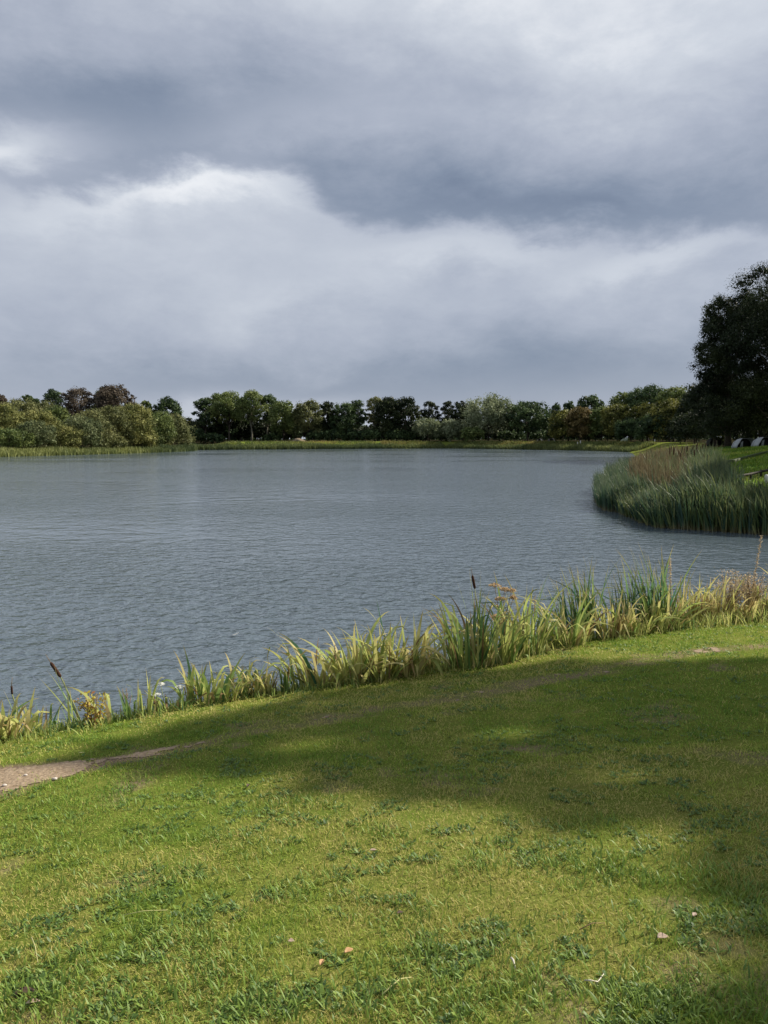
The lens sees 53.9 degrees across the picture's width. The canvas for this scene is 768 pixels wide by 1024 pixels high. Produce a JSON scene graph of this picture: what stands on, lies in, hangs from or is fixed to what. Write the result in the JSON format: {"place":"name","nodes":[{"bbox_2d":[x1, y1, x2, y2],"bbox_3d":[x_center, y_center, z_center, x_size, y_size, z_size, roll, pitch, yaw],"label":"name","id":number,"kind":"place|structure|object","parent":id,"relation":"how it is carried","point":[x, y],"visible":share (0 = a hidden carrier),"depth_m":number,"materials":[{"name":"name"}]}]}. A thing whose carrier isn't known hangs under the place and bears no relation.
{"place":"outdoors","nodes":[
{"label":"outdoors","id":0,"kind":"place"},
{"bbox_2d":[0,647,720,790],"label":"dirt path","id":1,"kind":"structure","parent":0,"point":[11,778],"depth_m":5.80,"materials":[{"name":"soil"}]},
{"bbox_2d":[0,448,767,732],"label":"lake water","id":2,"kind":"structure","parent":0,"point":[120,571],"depth_m":20.06,"materials":[{"name":"grey liquid"}]},
{"bbox_2d":[0,438,767,1023],"bbox_3d":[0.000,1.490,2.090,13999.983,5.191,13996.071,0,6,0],"label":"ground","id":3,"kind":"structure","parent":0,"point":[720,766],"depth_m":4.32,"materials":[{"name":"green plant"}]},
{"bbox_2d":[0,401,25,445],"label":"willow tree","id":4,"kind":"object","parent":3,"relation":"on","point":[8,417],"visible":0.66,"depth_m":143.63,"materials":[{"name":"green plant"}]},
{"bbox_2d":[0,698,36,741],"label":"iris clump","id":5,"kind":"object","parent":3,"relation":"on","point":[3,719],"visible":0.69,"depth_m":6.96,"materials":[{"name":"green plant"}]},
{"bbox_2d":[0,427,39,449],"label":"bush","id":6,"kind":"object","parent":3,"relation":"on","point":[14,436],"visible":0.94,"depth_m":135.79,"materials":[{"name":"green plant"}]},
{"bbox_2d":[0,397,45,447],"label":"willow tree","id":7,"kind":"object","parent":3,"relation":"on","point":[19,403],"visible":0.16,"depth_m":155.36,"materials":[{"name":"green plant"}]},
{"bbox_2d":[0,689,53,739],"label":"iris clump","id":8,"kind":"object","parent":3,"relation":"on","point":[12,725],"visible":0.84,"depth_m":6.92,"materials":[{"name":"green plant"}]},
{"bbox_2d":[14,420,57,447],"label":"bush","id":9,"kind":"object","parent":3,"relation":"on","point":[42,432],"visible":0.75,"depth_m":140.13,"materials":[{"name":"green plant"}]},
{"bbox_2d":[18,409,62,447],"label":"willow tree","id":10,"kind":"object","parent":3,"relation":"on","point":[44,416],"visible":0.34,"depth_m":149.92,"materials":[{"name":"green plant"}]},
{"bbox_2d":[41,389,63,406],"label":"tree","id":11,"kind":"object","parent":3,"relation":"on","point":[53,395],"visible":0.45,"depth_m":231.68,"materials":[{"name":"green plant"}]},
{"bbox_2d":[43,405,70,443],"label":"bush","id":12,"kind":"object","parent":3,"relation":"on","point":[57,411],"visible":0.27,"depth_m":162.02,"materials":[{"name":"green plant"}]},
{"bbox_2d":[42,655,80,719],"bbox_3d":[-3.324,1.883,7.777,0.505,0.859,0.178,2,6,17],"label":"bulrush","id":13,"kind":"object","parent":3,"relation":"on","point":[55,669],"visible":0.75,"depth_m":7.77,"materials":[{"name":"plant"}]},
{"bbox_2d":[46,423,89,448],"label":"bush","id":14,"kind":"object","parent":3,"relation":"on","point":[75,439],"visible":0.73,"depth_m":145.71,"materials":[{"name":"green plant"}]},
{"bbox_2d":[59,386,92,418],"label":"copper tree","id":15,"kind":"object","parent":3,"relation":"on","point":[72,405],"visible":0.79,"depth_m":227.75,"materials":[{"name":"brown plant"}]},
{"bbox_2d":[61,414,103,448],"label":"bush","id":16,"kind":"object","parent":3,"relation":"on","point":[89,426],"visible":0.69,"depth_m":149.79,"materials":[{"name":"green plant"}]},
{"bbox_2d":[0,445,171,456],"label":"reeds","id":17,"kind":"object","parent":3,"relation":"on","point":[40,451],"visible":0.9,"depth_m":143.24,"materials":[{"name":"green plant"}]},
{"bbox_2d":[69,687,111,723],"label":"iris clump","id":18,"kind":"object","parent":3,"relation":"on","point":[108,711],"visible":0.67,"depth_m":7.30,"materials":[{"name":"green plant"}]},
{"bbox_2d":[72,690,109,727],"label":"dock plant","id":19,"kind":"object","parent":3,"relation":"on","point":[89,710],"visible":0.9,"depth_m":7.24,"materials":[{"name":"yellow plant"}]},
{"bbox_2d":[72,405,112,445],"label":"willow tree","id":20,"kind":"object","parent":3,"relation":"on","point":[91,414],"visible":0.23,"depth_m":157.70,"materials":[{"name":"green plant"}]},
{"bbox_2d":[85,424,117,447],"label":"bush","id":21,"kind":"object","parent":3,"relation":"on","point":[105,440],"visible":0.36,"depth_m":156.58,"materials":[{"name":"green plant"}]},
{"bbox_2d":[88,383,136,427],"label":"copper tree","id":22,"kind":"object","parent":3,"relation":"on","point":[114,395],"visible":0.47,"depth_m":222.60,"materials":[{"name":"brown plant"}]},
{"bbox_2d":[95,405,134,446],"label":"willow tree","id":23,"kind":"object","parent":3,"relation":"on","point":[114,414],"visible":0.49,"depth_m":163.24,"materials":[{"name":"green plant"}]},
{"bbox_2d":[109,401,158,445],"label":"willow tree","id":24,"kind":"object","parent":3,"relation":"on","point":[138,412],"visible":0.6,"depth_m":167.06,"materials":[{"name":"green plant"}]},
{"bbox_2d":[126,672,163,715],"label":"reed tuft","id":25,"kind":"object","parent":3,"relation":"on","point":[149,704],"visible":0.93,"depth_m":7.52,"materials":[{"name":"green plant"}]},
{"bbox_2d":[136,410,176,445],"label":"willow tree","id":26,"kind":"object","parent":3,"relation":"on","point":[164,424],"visible":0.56,"depth_m":177.72,"materials":[{"name":"green plant"}]},
{"bbox_2d":[152,396,183,417],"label":"tree","id":27,"kind":"object","parent":3,"relation":"on","point":[172,406],"visible":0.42,"depth_m":236.44,"materials":[{"name":"green plant"}]},
{"bbox_2d":[156,413,196,444],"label":"willow tree","id":28,"kind":"object","parent":3,"relation":"on","point":[180,424],"visible":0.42,"depth_m":188.28,"materials":[{"name":"green plant"}]},
{"bbox_2d":[153,648,233,703],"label":"iris clump","id":29,"kind":"object","parent":3,"relation":"on","point":[191,682],"visible":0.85,"depth_m":7.83,"materials":[{"name":"green plant"}]},
{"bbox_2d":[191,397,211,442],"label":"tree","id":30,"kind":"object","parent":3,"relation":"on","point":[202,404],"visible":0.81,"depth_m":264.54,"materials":[{"name":"green plant"}]},
{"bbox_2d":[176,653,262,705],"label":"iris clump","id":31,"kind":"object","parent":3,"relation":"on","point":[222,689],"visible":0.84,"depth_m":7.82,"materials":[{"name":"green plant"}]},
{"bbox_2d":[208,390,244,440],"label":"tree","id":32,"kind":"object","parent":3,"relation":"on","point":[228,397],"visible":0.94,"depth_m":258.16,"materials":[{"name":"green plant"}]},
{"bbox_2d":[223,396,255,440],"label":"tree","id":33,"kind":"object","parent":3,"relation":"on","point":[232,433],"visible":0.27,"depth_m":270.11,"materials":[{"name":"green plant"}]},
{"bbox_2d":[216,653,274,695],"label":"iris clump","id":34,"kind":"object","parent":3,"relation":"on","point":[244,680],"visible":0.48,"depth_m":8.16,"materials":[{"name":"green plant"}]},
{"bbox_2d":[232,421,260,440],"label":"bush","id":35,"kind":"object","parent":3,"relation":"on","point":[242,428],"visible":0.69,"depth_m":270.09,"materials":[{"name":"green plant"}]},
{"bbox_2d":[235,389,268,440],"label":"tree","id":36,"kind":"object","parent":3,"relation":"on","point":[255,398],"visible":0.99,"depth_m":257.58,"materials":[{"name":"green plant"}]},
{"bbox_2d":[238,661,282,695],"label":"dry reed tuft","id":37,"kind":"object","parent":3,"relation":"on","point":[267,684],"visible":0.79,"depth_m":8.09,"materials":[{"name":"beige plant"}]},
{"bbox_2d":[247,420,275,440],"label":"bush","id":38,"kind":"object","parent":3,"relation":"on","point":[261,427],"visible":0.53,"depth_m":269.75,"materials":[{"name":"green plant"}]},
{"bbox_2d":[255,394,276,440],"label":"tree","id":39,"kind":"object","parent":3,"relation":"on","point":[269,398],"visible":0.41,"depth_m":262.48,"materials":[{"name":"green plant"}]},
{"bbox_2d":[159,442,385,451],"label":"reeds","id":40,"kind":"object","parent":3,"relation":"on","point":[197,446],"visible":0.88,"depth_m":218.97,"materials":[{"name":"green plant"}]},
{"bbox_2d":[267,399,296,440],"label":"tree","id":41,"kind":"object","parent":3,"relation":"on","point":[280,409],"visible":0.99,"depth_m":253.69,"materials":[{"name":"green plant"}]},
{"bbox_2d":[213,440,375,444],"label":"bank grass","id":42,"kind":"structure","parent":3,"relation":"on","point":[287,442],"depth_m":230.22,"materials":[{"name":"green plant"}]},
{"bbox_2d":[260,630,346,688],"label":"iris clump","id":43,"kind":"object","parent":3,"relation":"on","point":[302,661],"visible":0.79,"depth_m":8.35,"materials":[{"name":"green plant"}]},
{"bbox_2d":[292,398,324,440],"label":"tree","id":44,"kind":"object","parent":3,"relation":"on","point":[307,409],"visible":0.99,"depth_m":254.29,"materials":[{"name":"green plant"}]},
{"bbox_2d":[289,647,353,689],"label":"iris clump","id":45,"kind":"object","parent":3,"relation":"on","point":[326,677],"visible":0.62,"depth_m":8.36,"materials":[{"name":"green plant"}]},
{"bbox_2d":[317,401,340,440],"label":"tree","id":46,"kind":"object","parent":3,"relation":"on","point":[327,409],"visible":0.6,"depth_m":258.33,"materials":[{"name":"green plant"}]},
{"bbox_2d":[328,401,362,438],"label":"tree","id":47,"kind":"object","parent":3,"relation":"on","point":[348,420],"visible":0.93,"depth_m":255.88,"materials":[{"name":"green plant"}]},
{"bbox_2d":[289,611,404,688],"bbox_3d":[-0.418,1.580,8.551,1.299,0.843,1.260,0,6,0],"label":"iris clump","id":48,"kind":"object","parent":3,"relation":"on","point":[337,664],"visible":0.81,"depth_m":8.44,"materials":[{"name":"green plant"}]},
{"bbox_2d":[351,400,366,440],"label":"tree","id":49,"kind":"object","parent":3,"relation":"on","point":[357,408],"visible":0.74,"depth_m":259.12,"materials":[{"name":"green plant"}]},
{"bbox_2d":[365,396,382,440],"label":"tree","id":50,"kind":"object","parent":3,"relation":"on","point":[371,401],"visible":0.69,"depth_m":261.10,"materials":[{"name":"green plant"}]},
{"bbox_2d":[327,612,429,681],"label":"iris clump","id":51,"kind":"object","parent":3,"relation":"on","point":[376,653],"visible":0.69,"depth_m":8.58,"materials":[{"name":"green plant"}]},
{"bbox_2d":[0,602,767,746],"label":"shore grass","id":52,"kind":"structure","parent":3,"relation":"on","point":[723,619],"depth_m":8.62,"materials":[{"name":"green plant"}]},
{"bbox_2d":[372,396,404,440],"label":"tree","id":53,"kind":"object","parent":3,"relation":"on","point":[387,408],"visible":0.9,"depth_m":255.50,"materials":[{"name":"green plant"}]},
{"bbox_2d":[334,607,465,676],"bbox_3d":[0.246,1.557,8.842,1.462,0.787,0.965,1,6,12],"label":"iris clump","id":54,"kind":"object","parent":3,"relation":"on","point":[422,661],"visible":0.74,"depth_m":8.67,"materials":[{"name":"green plant"}]},
{"bbox_2d":[390,396,422,440],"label":"tree","id":55,"kind":"object","parent":3,"relation":"on","point":[411,409],"visible":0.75,"depth_m":256.29,"materials":[{"name":"green plant"}]},
{"bbox_2d":[411,417,442,440],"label":"bush","id":56,"kind":"object","parent":3,"relation":"on","point":[421,428],"visible":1,"depth_m":250.15,"materials":[{"name":"green plant"}]},
{"bbox_2d":[420,401,440,440],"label":"tree","id":57,"kind":"object","parent":3,"relation":"on","point":[427,412],"visible":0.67,"depth_m":262.53,"materials":[{"name":"green plant"}]},
{"bbox_2d":[439,418,462,441],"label":"bush","id":58,"kind":"object","parent":3,"relation":"on","point":[453,426],"visible":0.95,"depth_m":250.42,"materials":[{"name":"green plant"}]},
{"bbox_2d":[449,400,475,440],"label":"tree","id":59,"kind":"object","parent":3,"relation":"on","point":[456,416],"visible":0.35,"depth_m":259.21,"materials":[{"name":"green plant"}]},
{"bbox_2d":[460,426,484,441],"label":"bush","id":60,"kind":"object","parent":3,"relation":"on","point":[472,434],"visible":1,"depth_m":242.78,"materials":[{"name":"green plant"}]},
{"bbox_2d":[416,584,545,669],"bbox_3d":[1.122,1.395,8.959,1.506,1.057,1.538,0,6,0],"label":"iris clump","id":61,"kind":"object","parent":3,"relation":"on","point":[453,650],"visible":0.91,"depth_m":8.93,"materials":[{"name":"green plant"}]},
{"bbox_2d":[206,420,758,440],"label":"wood","id":62,"kind":"object","parent":3,"relation":"on","point":[455,438],"visible":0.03,"depth_m":352.96,"materials":[{"name":"green plant"}]},
{"bbox_2d":[429,598,536,664],"bbox_3d":[1.208,1.501,9.229,1.300,0.837,1.326,3,6,27],"label":"iris clump","id":63,"kind":"object","parent":3,"relation":"on","point":[511,636],"visible":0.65,"depth_m":9.12,"materials":[{"name":"green plant"}]},
{"bbox_2d":[458,391,516,440],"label":"tree","id":64,"kind":"object","parent":3,"relation":"on","point":[492,409],"visible":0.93,"depth_m":246.59,"materials":[{"name":"green plant"}]},
{"bbox_2d":[489,583,517,622],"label":"hogweed","id":65,"kind":"object","parent":3,"relation":"on","point":[513,597],"visible":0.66,"depth_m":9.38,"materials":[{"name":"beige plant"}]},
{"bbox_2d":[383,442,639,451],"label":"bank plants","id":66,"kind":"object","parent":3,"relation":"on","point":[582,447],"visible":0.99,"depth_m":217.30,"materials":[{"name":"green plant"}]},
{"bbox_2d":[497,430,526,440],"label":"bush","id":67,"kind":"object","parent":3,"relation":"on","point":[510,435],"visible":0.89,"depth_m":254.25,"materials":[{"name":"green plant"}]},
{"bbox_2d":[380,440,656,450],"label":"bank grass","id":68,"kind":"structure","parent":3,"relation":"on","point":[642,445],"depth_m":219.07,"materials":[{"name":"green plant"}]},
{"bbox_2d":[499,400,551,440],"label":"tree","id":69,"kind":"object","parent":3,"relation":"on","point":[525,413],"visible":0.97,"depth_m":240.53,"materials":[{"name":"green plant"}]},
{"bbox_2d":[481,573,579,660],"bbox_3d":[1.810,1.323,9.726,1.289,1.117,1.688,4,7,37],"label":"iris clump","id":70,"kind":"object","parent":3,"relation":"on","point":[539,630],"visible":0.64,"depth_m":9.56,"materials":[{"name":"green plant"}]},
{"bbox_2d":[548,409,576,440],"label":"tree","id":71,"kind":"object","parent":3,"relation":"on","point":[558,429],"visible":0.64,"depth_m":219.30,"materials":[{"name":"green plant"}]},
{"bbox_2d":[515,587,641,649],"bbox_3d":[2.534,1.448,10.023,1.807,0.882,1.236,0,6,0],"label":"iris clump","id":72,"kind":"object","parent":3,"relation":"on","point":[585,628],"visible":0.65,"depth_m":9.98,"materials":[{"name":"green plant"}]},
{"bbox_2d":[563,406,594,440],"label":"tree","id":73,"kind":"object","parent":3,"relation":"on","point":[576,417],"visible":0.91,"depth_m":213.01,"materials":[{"name":"orange plant"}]},
{"bbox_2d":[537,553,624,639],"bbox_3d":[2.631,1.258,10.522,1.246,1.499,0.988,-2,6,-20],"label":"reed tuft","id":74,"kind":"object","parent":3,"relation":"on","point":[592,604],"visible":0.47,"depth_m":10.44,"materials":[{"name":"green plant"}]},
{"bbox_2d":[575,394,605,441],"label":"tree","id":75,"kind":"object","parent":3,"relation":"on","point":[592,401],"visible":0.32,"depth_m":228.21,"materials":[{"name":"green plant"}]},
{"bbox_2d":[587,406,610,441],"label":"tree","id":76,"kind":"object","parent":3,"relation":"on","point":[595,415],"visible":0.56,"depth_m":211.00,"materials":[{"name":"green plant"}]},
{"bbox_2d":[578,587,645,639],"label":"dry reed tuft","id":77,"kind":"object","parent":3,"relation":"on","point":[618,627],"visible":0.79,"depth_m":10.39,"materials":[{"name":"beige plant"}]},
{"bbox_2d":[599,402,637,440],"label":"tree","id":78,"kind":"object","parent":3,"relation":"on","point":[612,413],"visible":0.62,"depth_m":202.86,"materials":[{"name":"green plant"}]},
{"bbox_2d":[613,416,644,441],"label":"tree","id":79,"kind":"object","parent":3,"relation":"on","point":[621,427],"visible":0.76,"depth_m":195.78,"materials":[{"name":"green plant"}]},
{"bbox_2d":[587,556,684,628],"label":"reed tuft","id":80,"kind":"object","parent":3,"relation":"on","point":[633,599],"visible":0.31,"depth_m":10.99,"materials":[{"name":"green plant"}]},
{"bbox_2d":[596,597,682,635],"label":"iris clump","id":81,"kind":"object","parent":3,"relation":"on","point":[649,624],"visible":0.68,"depth_m":10.48,"materials":[{"name":"green plant"}]},
{"bbox_2d":[625,402,654,441],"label":"tree","id":82,"kind":"object","parent":3,"relation":"on","point":[643,409],"visible":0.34,"depth_m":197.54,"materials":[{"name":"green plant"}]},
{"bbox_2d":[622,383,664,440],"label":"tree","id":83,"kind":"object","parent":3,"relation":"on","point":[644,395],"visible":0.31,"depth_m":217.03,"materials":[{"name":"green plant"}]},
{"bbox_2d":[633,412,670,441],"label":"tree","id":84,"kind":"object","parent":3,"relation":"on","point":[643,426],"visible":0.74,"depth_m":187.43,"materials":[{"name":"green plant"}]},
{"bbox_2d":[616,543,701,626],"bbox_3d":[4.041,1.221,11.055,1.398,1.645,1.303,0,6,0],"label":"reed tuft","id":85,"kind":"object","parent":3,"relation":"on","point":[662,587],"visible":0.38,"depth_m":11.07,"materials":[{"name":"green plant"}]},
{"bbox_2d":[624,439,696,489],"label":"reeds","id":86,"kind":"object","parent":3,"relation":"on","point":[641,465],"visible":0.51,"depth_m":35.85,"materials":[{"name":"plant"}]},
{"bbox_2d":[648,398,679,441],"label":"tree","id":87,"kind":"object","parent":3,"relation":"on","point":[667,409],"visible":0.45,"depth_m":184.92,"materials":[{"name":"green plant"}]},
{"bbox_2d":[615,584,717,631],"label":"iris clump","id":88,"kind":"object","parent":3,"relation":"on","point":[653,612],"visible":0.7,"depth_m":10.76,"materials":[{"name":"green plant"}]},
{"bbox_2d":[653,385,687,441],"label":"tree","id":89,"kind":"object","parent":3,"relation":"on","point":[671,393],"visible":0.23,"depth_m":208.54,"materials":[{"name":"green plant"}]},
{"bbox_2d":[591,450,767,534],"bbox_3d":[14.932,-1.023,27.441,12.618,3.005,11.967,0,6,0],"label":"reeds","id":90,"kind":"object","parent":3,"relation":"on","point":[708,499],"visible":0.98,"depth_m":25.37,"materials":[{"name":"green plant"}]},
{"bbox_2d":[639,440,738,485],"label":"reeds","id":91,"kind":"object","parent":3,"relation":"on","point":[710,453],"visible":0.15,"depth_m":35.85,"materials":[{"name":"brown plant"}]},
{"bbox_2d":[669,409,708,443],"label":"bush","id":92,"kind":"object","parent":3,"relation":"on","point":[679,434],"visible":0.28,"depth_m":148.96,"materials":[{"name":"green plant"}]},
{"bbox_2d":[656,573,738,625],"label":"dry reed tuft","id":93,"kind":"object","parent":3,"relation":"on","point":[702,598],"visible":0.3,"depth_m":11.16,"materials":[{"name":"beige plant"}]},
{"bbox_2d":[679,379,744,446],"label":"tree","id":94,"kind":"object","parent":3,"relation":"on","point":[690,402],"visible":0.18,"depth_m":126.96,"materials":[{"name":"green plant"}]},
{"bbox_2d":[672,571,751,623],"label":"dry reed tuft","id":95,"kind":"object","parent":3,"relation":"on","point":[723,602],"visible":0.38,"depth_m":11.34,"materials":[{"name":"beige plant"}]},
{"bbox_2d":[686,291,767,446],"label":"tree","id":96,"kind":"object","parent":3,"relation":"on","point":[713,322],"visible":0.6,"depth_m":109.29,"materials":[{"name":"green plant"}]},
{"bbox_2d":[707,569,751,608],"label":"feathery grass","id":97,"kind":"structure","parent":3,"relation":"on","point":[735,587],"depth_m":11.57,"materials":[{"name":"beige plant"}]},
{"bbox_2d":[699,262,767,435],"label":"tree","id":98,"kind":"object","parent":3,"relation":"on","point":[758,326],"visible":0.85,"depth_m":103.78,"materials":[{"name":"green plant"}]},
{"bbox_2d":[713,445,767,488],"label":"bank grass","id":99,"kind":"structure","parent":3,"relation":"on","point":[742,451],"depth_m":57.87,"materials":[{"name":"green plant"}]},
{"bbox_2d":[716,580,767,621],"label":"dry reed tuft","id":100,"kind":"object","parent":3,"relation":"on","point":[755,604],"visible":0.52,"depth_m":11.35,"materials":[{"name":"beige plant"}]},
{"bbox_2d":[722,395,767,438],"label":"tree","id":101,"kind":"object","parent":3,"relation":"on","point":[762,433],"visible":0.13,"depth_m":115.32,"materials":[{"name":"black plant"}]},
{"bbox_2d":[731,569,767,609],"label":"feathery grass","id":102,"kind":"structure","parent":3,"relation":"on","point":[748,586],"depth_m":11.62,"materials":[{"name":"beige plant"}]},
{"bbox_2d":[0,0,767,438],"label":"sky","id":103,"kind":"structure","parent":0,"point":[439,202],"materials":[{"name":"grey"}]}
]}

